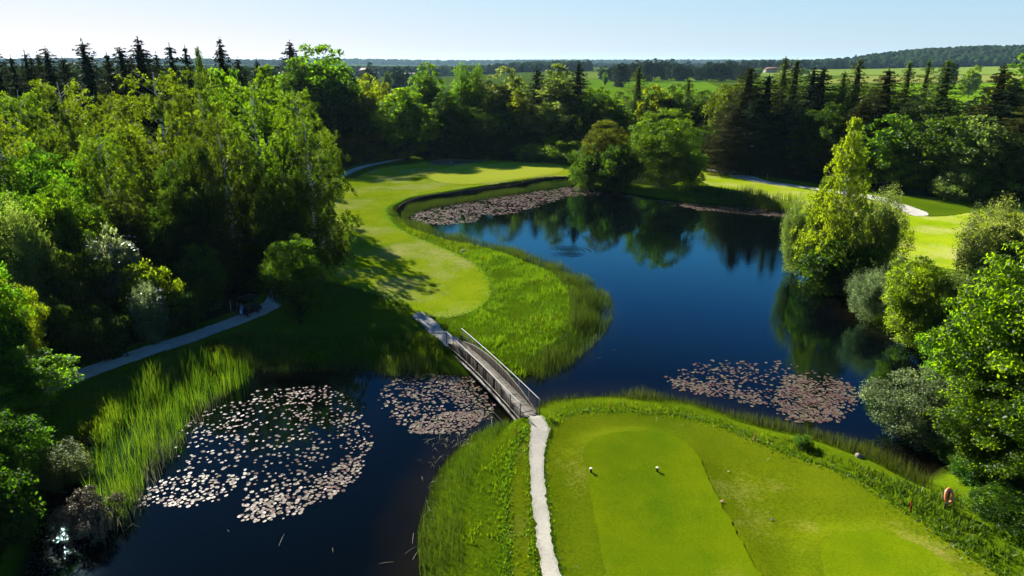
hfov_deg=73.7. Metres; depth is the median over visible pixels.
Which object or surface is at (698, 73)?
broadleaf tree
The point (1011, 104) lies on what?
spruce tree
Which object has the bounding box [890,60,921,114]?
larch tree
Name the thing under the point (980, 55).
hill woodland
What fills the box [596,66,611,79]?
broadleaf tree
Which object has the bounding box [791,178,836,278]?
birch tree
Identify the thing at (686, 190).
long grass
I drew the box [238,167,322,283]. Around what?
broadleaf tree
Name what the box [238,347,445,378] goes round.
sedge
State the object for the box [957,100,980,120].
broadleaf tree
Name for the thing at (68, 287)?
bush
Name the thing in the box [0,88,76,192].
birch tree
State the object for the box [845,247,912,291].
bush
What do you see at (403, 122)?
broadleaf tree
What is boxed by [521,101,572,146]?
broadleaf tree
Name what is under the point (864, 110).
spruce tree
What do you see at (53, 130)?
broadleaf tree
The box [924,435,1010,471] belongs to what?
bush
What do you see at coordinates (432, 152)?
bush
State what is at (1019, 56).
broadleaf tree
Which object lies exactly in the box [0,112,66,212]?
birch tree
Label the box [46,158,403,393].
path
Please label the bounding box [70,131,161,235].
birch tree
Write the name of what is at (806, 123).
broadleaf tree
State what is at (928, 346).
broadleaf tree
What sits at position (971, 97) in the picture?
field
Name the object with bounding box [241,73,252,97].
spruce tree
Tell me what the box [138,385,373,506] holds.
lily pads
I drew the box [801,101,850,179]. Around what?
broadleaf tree
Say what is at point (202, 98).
birch tree
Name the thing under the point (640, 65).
broadleaf tree
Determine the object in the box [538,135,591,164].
bush
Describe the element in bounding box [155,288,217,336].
bush
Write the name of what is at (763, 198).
reed bed
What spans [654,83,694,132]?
broadleaf tree
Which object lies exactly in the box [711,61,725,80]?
broadleaf tree
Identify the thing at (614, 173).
bush
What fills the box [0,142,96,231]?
broadleaf tree
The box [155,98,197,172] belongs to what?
broadleaf tree
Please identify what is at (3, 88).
spruce tree
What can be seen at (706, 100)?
broadleaf tree
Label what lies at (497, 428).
sedge
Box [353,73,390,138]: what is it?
broadleaf tree
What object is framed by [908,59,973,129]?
larch tree
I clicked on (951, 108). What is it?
broadleaf tree
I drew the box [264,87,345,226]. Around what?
birch tree
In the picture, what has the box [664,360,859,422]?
lily pads
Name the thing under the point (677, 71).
broadleaf tree
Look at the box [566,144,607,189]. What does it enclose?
bush
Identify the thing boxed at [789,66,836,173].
spruce tree
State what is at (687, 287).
water
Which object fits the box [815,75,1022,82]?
field
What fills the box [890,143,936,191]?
broadleaf tree
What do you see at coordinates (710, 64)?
broadleaf tree
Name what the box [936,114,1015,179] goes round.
broadleaf tree
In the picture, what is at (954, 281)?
willow shrub
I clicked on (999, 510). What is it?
bush
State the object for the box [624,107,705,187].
broadleaf tree
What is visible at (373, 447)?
dead stems
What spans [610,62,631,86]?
broadleaf tree
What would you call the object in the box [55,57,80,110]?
spruce tree
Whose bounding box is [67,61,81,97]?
spruce tree
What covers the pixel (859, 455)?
rock
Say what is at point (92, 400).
long grass
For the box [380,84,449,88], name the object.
field
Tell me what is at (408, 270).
fairway
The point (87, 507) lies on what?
bush
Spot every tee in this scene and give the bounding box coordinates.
[583,431,761,575]
[821,531,963,575]
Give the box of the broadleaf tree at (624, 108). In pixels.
[616,102,633,133]
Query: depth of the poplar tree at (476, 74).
188.93 m
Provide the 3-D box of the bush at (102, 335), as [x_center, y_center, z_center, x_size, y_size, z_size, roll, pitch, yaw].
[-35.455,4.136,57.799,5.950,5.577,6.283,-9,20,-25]
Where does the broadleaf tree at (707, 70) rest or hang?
on the ground at (354, 313)
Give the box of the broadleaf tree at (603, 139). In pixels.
[580,119,628,167]
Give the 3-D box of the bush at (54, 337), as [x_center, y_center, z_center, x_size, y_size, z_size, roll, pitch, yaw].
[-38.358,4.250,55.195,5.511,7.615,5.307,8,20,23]
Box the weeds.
[853,465,1023,572]
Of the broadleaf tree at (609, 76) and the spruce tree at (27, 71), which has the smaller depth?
the spruce tree at (27, 71)
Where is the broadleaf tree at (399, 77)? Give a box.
[389,67,406,92]
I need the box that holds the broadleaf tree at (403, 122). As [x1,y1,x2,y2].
[369,87,444,160]
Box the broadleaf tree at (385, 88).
[378,82,398,136]
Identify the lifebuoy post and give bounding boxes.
[944,491,950,508]
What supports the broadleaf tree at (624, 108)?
on the ground at (354, 313)
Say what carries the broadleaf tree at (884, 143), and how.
on the ground at (354, 313)
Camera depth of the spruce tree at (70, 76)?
135.13 m
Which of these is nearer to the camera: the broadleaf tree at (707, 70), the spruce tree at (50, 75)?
the spruce tree at (50, 75)
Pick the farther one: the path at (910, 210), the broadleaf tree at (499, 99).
the broadleaf tree at (499, 99)
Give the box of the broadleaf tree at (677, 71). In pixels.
[670,62,686,80]
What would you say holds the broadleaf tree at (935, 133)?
on the ground at (354, 313)
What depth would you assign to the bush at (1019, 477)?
40.02 m
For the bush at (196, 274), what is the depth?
68.06 m
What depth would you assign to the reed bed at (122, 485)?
48.90 m
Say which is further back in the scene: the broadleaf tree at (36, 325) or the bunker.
the bunker
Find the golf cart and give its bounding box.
[236,293,261,316]
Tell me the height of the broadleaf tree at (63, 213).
14.735 m
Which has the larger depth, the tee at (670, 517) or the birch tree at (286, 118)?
the birch tree at (286, 118)
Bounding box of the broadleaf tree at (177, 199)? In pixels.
[145,142,231,252]
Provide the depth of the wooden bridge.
53.63 m
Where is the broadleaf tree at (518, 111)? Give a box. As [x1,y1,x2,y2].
[504,89,531,138]
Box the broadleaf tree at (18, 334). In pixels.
[0,260,36,366]
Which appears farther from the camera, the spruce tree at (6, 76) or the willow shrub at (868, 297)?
the spruce tree at (6, 76)
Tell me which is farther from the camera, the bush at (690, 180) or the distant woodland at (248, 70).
the distant woodland at (248, 70)
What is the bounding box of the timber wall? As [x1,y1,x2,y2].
[399,176,570,211]
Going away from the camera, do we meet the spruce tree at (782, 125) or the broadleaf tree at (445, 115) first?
the spruce tree at (782, 125)
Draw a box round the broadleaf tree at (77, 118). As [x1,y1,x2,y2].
[57,104,91,136]
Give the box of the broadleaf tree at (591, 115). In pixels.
[572,87,614,148]
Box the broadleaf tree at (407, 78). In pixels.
[404,67,412,90]
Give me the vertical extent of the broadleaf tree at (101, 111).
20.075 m
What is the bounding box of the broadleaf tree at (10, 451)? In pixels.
[0,405,57,478]
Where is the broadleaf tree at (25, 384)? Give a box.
[0,344,84,431]
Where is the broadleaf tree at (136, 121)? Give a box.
[122,110,151,155]
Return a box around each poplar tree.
[444,62,479,117]
[468,63,491,127]
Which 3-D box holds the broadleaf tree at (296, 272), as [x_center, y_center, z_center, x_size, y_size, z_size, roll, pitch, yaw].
[-20.545,-0.656,65.766,7.553,9.508,7.551,-5,19,-15]
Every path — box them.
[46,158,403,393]
[413,312,458,346]
[528,415,561,575]
[702,168,927,215]
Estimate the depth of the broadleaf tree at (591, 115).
179.58 m
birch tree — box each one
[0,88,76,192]
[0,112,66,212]
[21,78,136,203]
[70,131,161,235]
[83,91,160,205]
[94,68,235,223]
[160,67,248,218]
[180,114,278,286]
[207,78,330,252]
[258,116,364,281]
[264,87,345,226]
[788,116,888,276]
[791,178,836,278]
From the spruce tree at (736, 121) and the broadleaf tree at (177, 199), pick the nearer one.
the broadleaf tree at (177, 199)
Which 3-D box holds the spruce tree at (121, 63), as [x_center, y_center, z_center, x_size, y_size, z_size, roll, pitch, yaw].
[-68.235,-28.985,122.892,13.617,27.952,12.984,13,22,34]
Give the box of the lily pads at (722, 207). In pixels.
[619,195,790,216]
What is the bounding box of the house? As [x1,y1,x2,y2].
[357,68,374,76]
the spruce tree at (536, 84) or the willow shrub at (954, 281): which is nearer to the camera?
the willow shrub at (954, 281)
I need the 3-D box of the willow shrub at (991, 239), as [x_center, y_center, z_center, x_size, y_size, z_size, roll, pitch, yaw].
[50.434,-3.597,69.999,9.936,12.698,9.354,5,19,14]
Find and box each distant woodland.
[0,58,297,64]
[0,63,725,68]
[0,65,360,99]
[305,58,806,65]
[349,60,592,75]
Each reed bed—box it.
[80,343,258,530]
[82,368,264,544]
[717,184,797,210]
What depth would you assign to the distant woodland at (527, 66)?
1340.94 m
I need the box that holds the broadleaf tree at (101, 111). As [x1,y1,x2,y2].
[77,93,146,157]
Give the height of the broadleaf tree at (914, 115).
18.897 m
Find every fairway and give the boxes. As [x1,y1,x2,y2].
[318,160,571,317]
[698,171,1023,269]
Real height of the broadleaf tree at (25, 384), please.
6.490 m
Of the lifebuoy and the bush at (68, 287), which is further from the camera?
the bush at (68, 287)
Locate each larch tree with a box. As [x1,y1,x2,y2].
[620,67,651,152]
[680,78,698,110]
[762,58,802,155]
[773,58,815,161]
[810,71,858,174]
[819,59,877,167]
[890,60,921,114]
[906,59,936,113]
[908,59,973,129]
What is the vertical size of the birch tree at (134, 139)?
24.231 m
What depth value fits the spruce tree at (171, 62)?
119.53 m
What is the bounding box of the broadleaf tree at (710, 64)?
[708,62,716,80]
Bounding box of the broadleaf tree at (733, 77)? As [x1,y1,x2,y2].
[730,64,740,79]
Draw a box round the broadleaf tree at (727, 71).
[719,61,734,80]
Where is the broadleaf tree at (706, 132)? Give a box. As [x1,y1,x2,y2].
[689,125,723,166]
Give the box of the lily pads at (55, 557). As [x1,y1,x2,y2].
[25,521,90,575]
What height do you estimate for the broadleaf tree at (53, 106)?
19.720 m
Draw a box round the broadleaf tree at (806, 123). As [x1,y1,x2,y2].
[784,108,824,177]
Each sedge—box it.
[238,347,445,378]
[395,216,614,379]
[401,180,573,219]
[416,418,508,575]
[538,386,933,488]
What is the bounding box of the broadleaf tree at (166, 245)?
[135,200,209,290]
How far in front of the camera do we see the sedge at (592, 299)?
71.82 m
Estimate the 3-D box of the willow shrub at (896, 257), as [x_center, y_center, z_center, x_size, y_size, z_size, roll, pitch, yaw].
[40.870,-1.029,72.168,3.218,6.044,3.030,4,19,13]
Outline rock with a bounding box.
[855,453,864,458]
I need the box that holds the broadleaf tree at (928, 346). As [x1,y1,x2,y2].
[914,296,1005,401]
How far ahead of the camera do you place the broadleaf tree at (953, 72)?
532.30 m
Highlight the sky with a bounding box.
[0,0,1023,62]
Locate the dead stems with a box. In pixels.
[112,314,597,563]
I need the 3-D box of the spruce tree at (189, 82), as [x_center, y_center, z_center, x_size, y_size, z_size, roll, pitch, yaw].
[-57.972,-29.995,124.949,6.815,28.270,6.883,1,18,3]
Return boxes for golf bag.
[236,302,239,313]
[240,303,242,314]
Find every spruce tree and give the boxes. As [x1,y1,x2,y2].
[0,54,24,144]
[0,64,24,91]
[0,82,19,138]
[4,56,34,109]
[15,50,47,115]
[17,62,27,91]
[20,56,43,93]
[30,46,79,117]
[32,51,47,104]
[43,64,63,104]
[52,38,120,125]
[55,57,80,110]
[61,62,82,103]
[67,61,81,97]
[98,53,125,113]
[98,76,117,100]
[99,46,139,116]
[114,36,171,134]
[151,51,169,110]
[156,42,197,175]
[178,45,197,117]
[193,47,210,126]
[211,39,247,121]
[230,57,255,109]
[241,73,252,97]
[249,58,266,103]
[275,40,309,155]
[523,65,546,123]
[565,62,592,123]
[699,107,764,175]
[705,65,774,171]
[717,97,786,176]
[739,73,791,168]
[744,101,814,179]
[784,65,826,172]
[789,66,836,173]
[818,99,883,186]
[832,67,911,184]
[956,63,1023,135]
[970,80,1023,192]
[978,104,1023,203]
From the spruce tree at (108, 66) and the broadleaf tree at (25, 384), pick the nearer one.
the broadleaf tree at (25, 384)
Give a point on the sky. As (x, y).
(467, 30)
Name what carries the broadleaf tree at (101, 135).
on the ground at (354, 313)
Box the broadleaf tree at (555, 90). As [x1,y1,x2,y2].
[532,63,583,124]
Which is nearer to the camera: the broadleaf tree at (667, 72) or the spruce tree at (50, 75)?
the spruce tree at (50, 75)
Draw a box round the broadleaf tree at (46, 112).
[7,106,58,144]
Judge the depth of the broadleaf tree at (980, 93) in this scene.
175.51 m
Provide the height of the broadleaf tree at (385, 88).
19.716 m
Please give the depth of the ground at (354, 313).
59.57 m
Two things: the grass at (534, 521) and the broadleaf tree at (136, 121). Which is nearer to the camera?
the grass at (534, 521)
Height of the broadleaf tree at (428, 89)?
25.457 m
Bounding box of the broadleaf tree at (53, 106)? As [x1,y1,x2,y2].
[21,95,60,140]
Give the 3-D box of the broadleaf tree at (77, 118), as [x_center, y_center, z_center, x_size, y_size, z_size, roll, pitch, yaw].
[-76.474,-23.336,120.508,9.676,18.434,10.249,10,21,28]
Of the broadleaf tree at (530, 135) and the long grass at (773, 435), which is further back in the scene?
the broadleaf tree at (530, 135)
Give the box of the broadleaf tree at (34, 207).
[0,190,68,295]
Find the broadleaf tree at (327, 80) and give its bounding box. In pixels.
[275,43,363,157]
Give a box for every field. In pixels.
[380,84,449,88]
[559,66,1023,78]
[584,79,725,121]
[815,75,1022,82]
[896,83,1006,110]
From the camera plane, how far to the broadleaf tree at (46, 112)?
118.12 m
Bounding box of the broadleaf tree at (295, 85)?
[278,61,323,152]
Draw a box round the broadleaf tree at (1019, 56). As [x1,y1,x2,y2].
[978,53,1023,124]
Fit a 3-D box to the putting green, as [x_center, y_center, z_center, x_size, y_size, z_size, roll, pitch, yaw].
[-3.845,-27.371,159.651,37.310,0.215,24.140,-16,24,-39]
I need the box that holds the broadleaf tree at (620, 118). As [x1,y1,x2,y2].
[598,98,635,145]
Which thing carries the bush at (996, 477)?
on the ground at (354, 313)
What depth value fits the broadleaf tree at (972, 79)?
447.77 m
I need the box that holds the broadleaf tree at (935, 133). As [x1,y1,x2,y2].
[894,114,985,193]
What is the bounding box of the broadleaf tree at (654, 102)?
[635,84,671,145]
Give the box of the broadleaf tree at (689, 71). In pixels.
[682,61,694,79]
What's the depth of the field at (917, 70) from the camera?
1266.57 m
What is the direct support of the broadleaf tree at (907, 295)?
on the ground at (354, 313)
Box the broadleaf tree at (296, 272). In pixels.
[255,233,337,324]
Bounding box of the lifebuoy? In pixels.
[944,488,953,504]
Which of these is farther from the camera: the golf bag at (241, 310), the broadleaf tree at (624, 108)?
the broadleaf tree at (624, 108)
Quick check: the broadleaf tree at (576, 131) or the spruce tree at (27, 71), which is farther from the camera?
the broadleaf tree at (576, 131)
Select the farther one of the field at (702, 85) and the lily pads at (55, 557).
the field at (702, 85)
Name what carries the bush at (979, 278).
on the ground at (354, 313)
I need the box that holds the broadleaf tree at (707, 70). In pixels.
[701,62,714,79]
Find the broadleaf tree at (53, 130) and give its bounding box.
[33,123,81,160]
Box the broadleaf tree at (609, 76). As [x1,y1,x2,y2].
[608,66,616,80]
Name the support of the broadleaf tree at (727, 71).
on the ground at (354, 313)
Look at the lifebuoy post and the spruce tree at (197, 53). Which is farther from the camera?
the spruce tree at (197, 53)
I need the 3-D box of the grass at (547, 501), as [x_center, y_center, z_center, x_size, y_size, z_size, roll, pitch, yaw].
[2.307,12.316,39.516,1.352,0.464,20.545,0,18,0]
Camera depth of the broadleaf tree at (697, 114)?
172.84 m
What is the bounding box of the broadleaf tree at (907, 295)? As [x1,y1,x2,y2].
[879,255,965,350]
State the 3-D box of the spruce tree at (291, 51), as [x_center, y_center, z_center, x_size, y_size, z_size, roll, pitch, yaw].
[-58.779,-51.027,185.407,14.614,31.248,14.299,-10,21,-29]
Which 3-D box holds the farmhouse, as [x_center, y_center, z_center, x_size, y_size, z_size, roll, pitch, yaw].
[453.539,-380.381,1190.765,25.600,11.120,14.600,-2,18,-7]
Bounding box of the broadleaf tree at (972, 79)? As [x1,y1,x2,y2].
[959,65,982,97]
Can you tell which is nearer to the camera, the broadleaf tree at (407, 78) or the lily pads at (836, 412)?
the lily pads at (836, 412)
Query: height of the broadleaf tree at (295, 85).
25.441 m
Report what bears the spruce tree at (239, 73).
on the ground at (354, 313)
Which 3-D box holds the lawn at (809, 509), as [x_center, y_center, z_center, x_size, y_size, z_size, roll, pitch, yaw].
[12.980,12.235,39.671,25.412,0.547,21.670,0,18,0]
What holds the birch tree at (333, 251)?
on the ground at (354, 313)
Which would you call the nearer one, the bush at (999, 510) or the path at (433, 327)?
the bush at (999, 510)
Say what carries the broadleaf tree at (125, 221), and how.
on the ground at (354, 313)
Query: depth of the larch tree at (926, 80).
149.56 m
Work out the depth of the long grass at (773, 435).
43.49 m
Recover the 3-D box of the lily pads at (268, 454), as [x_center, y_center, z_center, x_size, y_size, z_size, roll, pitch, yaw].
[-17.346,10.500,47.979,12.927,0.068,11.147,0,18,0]
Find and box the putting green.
[427,162,562,183]
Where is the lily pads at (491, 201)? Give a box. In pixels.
[406,187,621,224]
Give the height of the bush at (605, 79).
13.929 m
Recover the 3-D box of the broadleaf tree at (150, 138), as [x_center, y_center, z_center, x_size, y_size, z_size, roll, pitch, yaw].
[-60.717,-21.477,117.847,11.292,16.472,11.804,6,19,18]
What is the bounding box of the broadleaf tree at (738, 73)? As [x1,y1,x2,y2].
[734,64,745,79]
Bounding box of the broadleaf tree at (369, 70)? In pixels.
[364,62,378,87]
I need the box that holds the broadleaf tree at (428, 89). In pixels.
[397,62,453,133]
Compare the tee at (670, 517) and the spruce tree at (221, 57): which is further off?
the spruce tree at (221, 57)
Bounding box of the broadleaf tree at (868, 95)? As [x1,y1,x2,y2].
[856,87,878,104]
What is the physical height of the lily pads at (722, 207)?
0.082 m
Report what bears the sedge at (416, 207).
on the ground at (354, 313)
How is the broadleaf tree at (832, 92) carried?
on the ground at (354, 313)
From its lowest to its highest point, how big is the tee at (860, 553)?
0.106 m
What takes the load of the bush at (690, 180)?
on the ground at (354, 313)
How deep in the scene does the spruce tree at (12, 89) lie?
122.77 m
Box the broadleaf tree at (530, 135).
[507,125,544,146]
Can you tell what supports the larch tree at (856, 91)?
on the ground at (354, 313)
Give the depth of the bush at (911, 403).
46.19 m
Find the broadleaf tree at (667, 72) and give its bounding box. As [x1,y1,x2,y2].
[664,59,680,80]
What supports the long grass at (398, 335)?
on the ground at (354, 313)
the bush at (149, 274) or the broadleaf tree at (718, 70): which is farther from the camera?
the broadleaf tree at (718, 70)
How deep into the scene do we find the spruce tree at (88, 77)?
117.60 m
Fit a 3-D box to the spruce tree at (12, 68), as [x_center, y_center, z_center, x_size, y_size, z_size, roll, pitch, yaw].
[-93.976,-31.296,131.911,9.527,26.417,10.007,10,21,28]
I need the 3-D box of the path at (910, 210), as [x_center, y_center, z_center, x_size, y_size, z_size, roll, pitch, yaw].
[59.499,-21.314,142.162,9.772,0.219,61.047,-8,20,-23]
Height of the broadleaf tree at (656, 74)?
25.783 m
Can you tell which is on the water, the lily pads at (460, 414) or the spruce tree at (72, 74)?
the lily pads at (460, 414)
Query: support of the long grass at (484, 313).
on the ground at (354, 313)
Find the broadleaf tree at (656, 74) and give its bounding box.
[651,58,659,79]
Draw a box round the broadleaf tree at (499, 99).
[471,66,537,126]
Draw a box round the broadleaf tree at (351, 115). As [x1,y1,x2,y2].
[323,86,377,160]
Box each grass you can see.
[28,340,253,491]
[197,215,489,370]
[448,249,590,377]
[463,418,524,575]
[526,419,542,575]
[539,414,564,575]
[544,400,1021,575]
[678,184,955,346]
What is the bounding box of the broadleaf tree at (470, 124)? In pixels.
[441,107,498,158]
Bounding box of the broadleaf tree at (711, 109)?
[701,83,742,159]
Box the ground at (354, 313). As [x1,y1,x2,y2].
[0,63,1023,575]
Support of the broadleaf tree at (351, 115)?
on the ground at (354, 313)
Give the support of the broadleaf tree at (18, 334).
on the ground at (354, 313)
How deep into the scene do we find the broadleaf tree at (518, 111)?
178.33 m
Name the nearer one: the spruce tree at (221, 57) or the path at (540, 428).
the path at (540, 428)
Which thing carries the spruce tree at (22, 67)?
on the ground at (354, 313)
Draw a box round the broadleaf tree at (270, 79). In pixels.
[252,64,302,165]
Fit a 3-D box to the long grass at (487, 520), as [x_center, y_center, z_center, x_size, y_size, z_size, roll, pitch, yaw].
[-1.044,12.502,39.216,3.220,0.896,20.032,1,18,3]
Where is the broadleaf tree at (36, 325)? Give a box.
[0,278,50,365]
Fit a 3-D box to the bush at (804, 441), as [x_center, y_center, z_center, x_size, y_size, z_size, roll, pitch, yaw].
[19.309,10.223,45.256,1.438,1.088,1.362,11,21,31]
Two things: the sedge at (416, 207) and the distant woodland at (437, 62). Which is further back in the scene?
the distant woodland at (437, 62)
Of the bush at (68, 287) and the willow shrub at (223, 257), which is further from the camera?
the willow shrub at (223, 257)
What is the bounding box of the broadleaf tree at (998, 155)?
[967,133,1023,198]
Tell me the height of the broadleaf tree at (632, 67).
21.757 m
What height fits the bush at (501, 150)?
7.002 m
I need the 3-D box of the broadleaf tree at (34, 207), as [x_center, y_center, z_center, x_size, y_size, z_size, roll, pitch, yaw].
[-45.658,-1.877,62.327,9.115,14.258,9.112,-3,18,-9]
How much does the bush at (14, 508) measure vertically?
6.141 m
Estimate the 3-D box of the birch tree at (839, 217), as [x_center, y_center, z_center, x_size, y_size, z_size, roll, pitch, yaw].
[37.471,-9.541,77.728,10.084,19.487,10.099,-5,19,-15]
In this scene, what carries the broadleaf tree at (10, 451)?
on the ground at (354, 313)
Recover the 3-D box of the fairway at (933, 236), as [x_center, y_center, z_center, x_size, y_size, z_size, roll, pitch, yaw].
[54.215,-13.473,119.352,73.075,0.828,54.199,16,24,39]
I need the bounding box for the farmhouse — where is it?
[763,67,779,72]
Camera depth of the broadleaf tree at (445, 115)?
176.47 m
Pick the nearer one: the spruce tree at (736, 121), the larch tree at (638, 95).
the spruce tree at (736, 121)
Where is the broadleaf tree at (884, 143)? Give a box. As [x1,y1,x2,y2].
[854,113,929,189]
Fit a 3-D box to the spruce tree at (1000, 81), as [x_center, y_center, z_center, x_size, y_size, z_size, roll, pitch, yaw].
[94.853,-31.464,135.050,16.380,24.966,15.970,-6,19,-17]
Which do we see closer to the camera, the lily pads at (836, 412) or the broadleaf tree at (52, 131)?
the lily pads at (836, 412)
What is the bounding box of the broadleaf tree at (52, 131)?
[36,130,86,184]
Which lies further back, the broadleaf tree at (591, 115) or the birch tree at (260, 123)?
the broadleaf tree at (591, 115)
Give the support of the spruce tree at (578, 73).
on the ground at (354, 313)
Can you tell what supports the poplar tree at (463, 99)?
on the ground at (354, 313)
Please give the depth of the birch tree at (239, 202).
72.78 m
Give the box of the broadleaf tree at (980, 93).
[966,89,992,114]
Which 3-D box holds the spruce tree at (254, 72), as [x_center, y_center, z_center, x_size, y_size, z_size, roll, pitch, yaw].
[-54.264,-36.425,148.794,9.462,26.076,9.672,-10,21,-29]
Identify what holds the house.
on the ground at (354, 313)
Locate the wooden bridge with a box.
[445,328,540,420]
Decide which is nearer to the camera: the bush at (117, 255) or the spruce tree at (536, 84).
the bush at (117, 255)
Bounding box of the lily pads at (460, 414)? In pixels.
[377,373,495,433]
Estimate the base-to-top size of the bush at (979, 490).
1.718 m
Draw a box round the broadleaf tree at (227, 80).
[197,67,266,176]
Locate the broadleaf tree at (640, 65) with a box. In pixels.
[629,60,642,77]
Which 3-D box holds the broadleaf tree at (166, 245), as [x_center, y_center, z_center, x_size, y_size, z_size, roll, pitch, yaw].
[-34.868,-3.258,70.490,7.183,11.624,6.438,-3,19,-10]
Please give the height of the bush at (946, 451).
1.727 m
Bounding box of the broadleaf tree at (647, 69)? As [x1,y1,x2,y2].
[641,59,655,81]
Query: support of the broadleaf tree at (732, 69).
on the ground at (354, 313)
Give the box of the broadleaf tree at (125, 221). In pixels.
[81,189,157,268]
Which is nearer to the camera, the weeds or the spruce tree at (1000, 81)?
the weeds
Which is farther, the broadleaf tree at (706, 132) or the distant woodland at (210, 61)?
the distant woodland at (210, 61)
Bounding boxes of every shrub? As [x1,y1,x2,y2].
[0,190,61,318]
[20,436,96,495]
[126,277,169,345]
[196,221,243,298]
[779,190,812,273]
[844,264,897,322]
[852,180,915,263]
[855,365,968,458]
[884,250,912,281]
[924,262,1001,347]
[950,191,1023,291]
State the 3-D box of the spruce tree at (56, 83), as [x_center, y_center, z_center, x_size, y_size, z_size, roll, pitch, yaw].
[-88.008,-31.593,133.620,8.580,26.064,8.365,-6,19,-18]
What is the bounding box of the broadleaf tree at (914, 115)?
[893,94,940,141]
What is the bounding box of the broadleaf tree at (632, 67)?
[628,62,640,80]
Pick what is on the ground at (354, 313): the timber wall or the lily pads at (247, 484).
the timber wall
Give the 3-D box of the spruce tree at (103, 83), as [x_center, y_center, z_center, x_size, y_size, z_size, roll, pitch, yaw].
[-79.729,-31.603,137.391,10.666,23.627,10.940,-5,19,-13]
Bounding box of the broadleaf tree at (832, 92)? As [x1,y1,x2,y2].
[824,87,839,99]
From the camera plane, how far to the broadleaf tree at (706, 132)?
164.84 m
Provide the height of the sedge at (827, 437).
1.812 m
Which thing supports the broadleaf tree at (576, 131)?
on the ground at (354, 313)
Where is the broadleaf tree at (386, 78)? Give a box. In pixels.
[383,71,393,92]
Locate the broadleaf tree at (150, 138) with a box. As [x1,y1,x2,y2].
[133,115,168,207]
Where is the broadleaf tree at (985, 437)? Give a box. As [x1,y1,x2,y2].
[923,370,1023,479]
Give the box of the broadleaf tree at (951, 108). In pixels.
[925,98,965,128]
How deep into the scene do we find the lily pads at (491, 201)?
124.72 m
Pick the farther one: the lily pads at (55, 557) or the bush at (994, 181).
the bush at (994, 181)
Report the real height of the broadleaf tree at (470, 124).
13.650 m
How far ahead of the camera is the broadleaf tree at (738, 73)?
761.06 m
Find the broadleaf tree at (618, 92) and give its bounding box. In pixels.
[613,91,633,107]
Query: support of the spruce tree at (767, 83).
on the ground at (354, 313)
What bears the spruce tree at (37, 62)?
on the ground at (354, 313)
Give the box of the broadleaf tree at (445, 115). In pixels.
[423,91,462,158]
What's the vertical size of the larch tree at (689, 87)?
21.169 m
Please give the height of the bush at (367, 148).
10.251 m
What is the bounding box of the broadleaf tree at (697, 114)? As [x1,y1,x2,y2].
[681,90,718,150]
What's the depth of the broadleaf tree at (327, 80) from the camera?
175.69 m
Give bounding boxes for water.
[27,181,953,575]
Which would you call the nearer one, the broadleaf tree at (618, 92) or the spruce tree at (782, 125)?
the spruce tree at (782, 125)
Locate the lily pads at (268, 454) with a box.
[182,400,348,483]
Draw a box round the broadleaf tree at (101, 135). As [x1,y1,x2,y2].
[85,123,134,165]
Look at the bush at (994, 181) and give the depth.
121.83 m
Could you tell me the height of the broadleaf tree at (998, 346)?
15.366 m
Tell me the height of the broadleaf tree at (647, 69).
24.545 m
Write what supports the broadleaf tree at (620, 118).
on the ground at (354, 313)
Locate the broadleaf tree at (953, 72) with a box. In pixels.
[938,61,958,87]
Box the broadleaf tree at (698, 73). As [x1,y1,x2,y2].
[693,66,703,80]
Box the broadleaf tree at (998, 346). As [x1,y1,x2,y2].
[921,240,1023,442]
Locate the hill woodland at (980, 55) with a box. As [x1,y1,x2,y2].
[726,44,1023,69]
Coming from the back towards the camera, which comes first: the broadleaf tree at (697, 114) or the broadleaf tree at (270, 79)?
the broadleaf tree at (697, 114)
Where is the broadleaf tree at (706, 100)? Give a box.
[694,90,717,105]
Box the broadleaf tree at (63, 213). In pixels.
[26,177,116,272]
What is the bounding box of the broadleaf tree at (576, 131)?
[551,115,594,152]
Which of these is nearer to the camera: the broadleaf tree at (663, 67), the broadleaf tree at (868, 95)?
the broadleaf tree at (868, 95)
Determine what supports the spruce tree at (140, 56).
on the ground at (354, 313)
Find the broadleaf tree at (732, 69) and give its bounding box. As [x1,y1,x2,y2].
[726,63,735,78]
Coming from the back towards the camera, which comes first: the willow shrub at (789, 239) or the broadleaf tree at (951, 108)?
the broadleaf tree at (951, 108)
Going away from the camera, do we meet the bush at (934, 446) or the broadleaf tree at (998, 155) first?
the bush at (934, 446)
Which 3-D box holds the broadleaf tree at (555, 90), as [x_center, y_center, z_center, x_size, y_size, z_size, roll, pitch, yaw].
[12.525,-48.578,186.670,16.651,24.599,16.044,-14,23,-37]
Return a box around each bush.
[0,454,47,564]
[24,295,76,371]
[35,248,124,340]
[44,484,127,547]
[56,302,133,364]
[79,222,145,326]
[114,258,186,329]
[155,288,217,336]
[170,243,230,310]
[336,128,389,163]
[404,132,452,159]
[479,137,526,161]
[512,143,550,162]
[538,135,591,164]
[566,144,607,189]
[579,143,646,192]
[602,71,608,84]
[673,143,709,186]
[789,238,886,295]
[793,434,814,450]
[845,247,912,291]
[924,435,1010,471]
[928,165,992,202]
[939,444,961,464]
[948,455,996,491]
[955,275,1014,314]
[955,456,1023,490]
[956,171,1023,205]
[961,483,1022,524]
[965,472,1023,526]
[966,459,1023,491]
[966,479,1023,537]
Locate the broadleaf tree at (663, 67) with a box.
[658,60,669,79]
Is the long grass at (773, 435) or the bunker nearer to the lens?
the long grass at (773, 435)

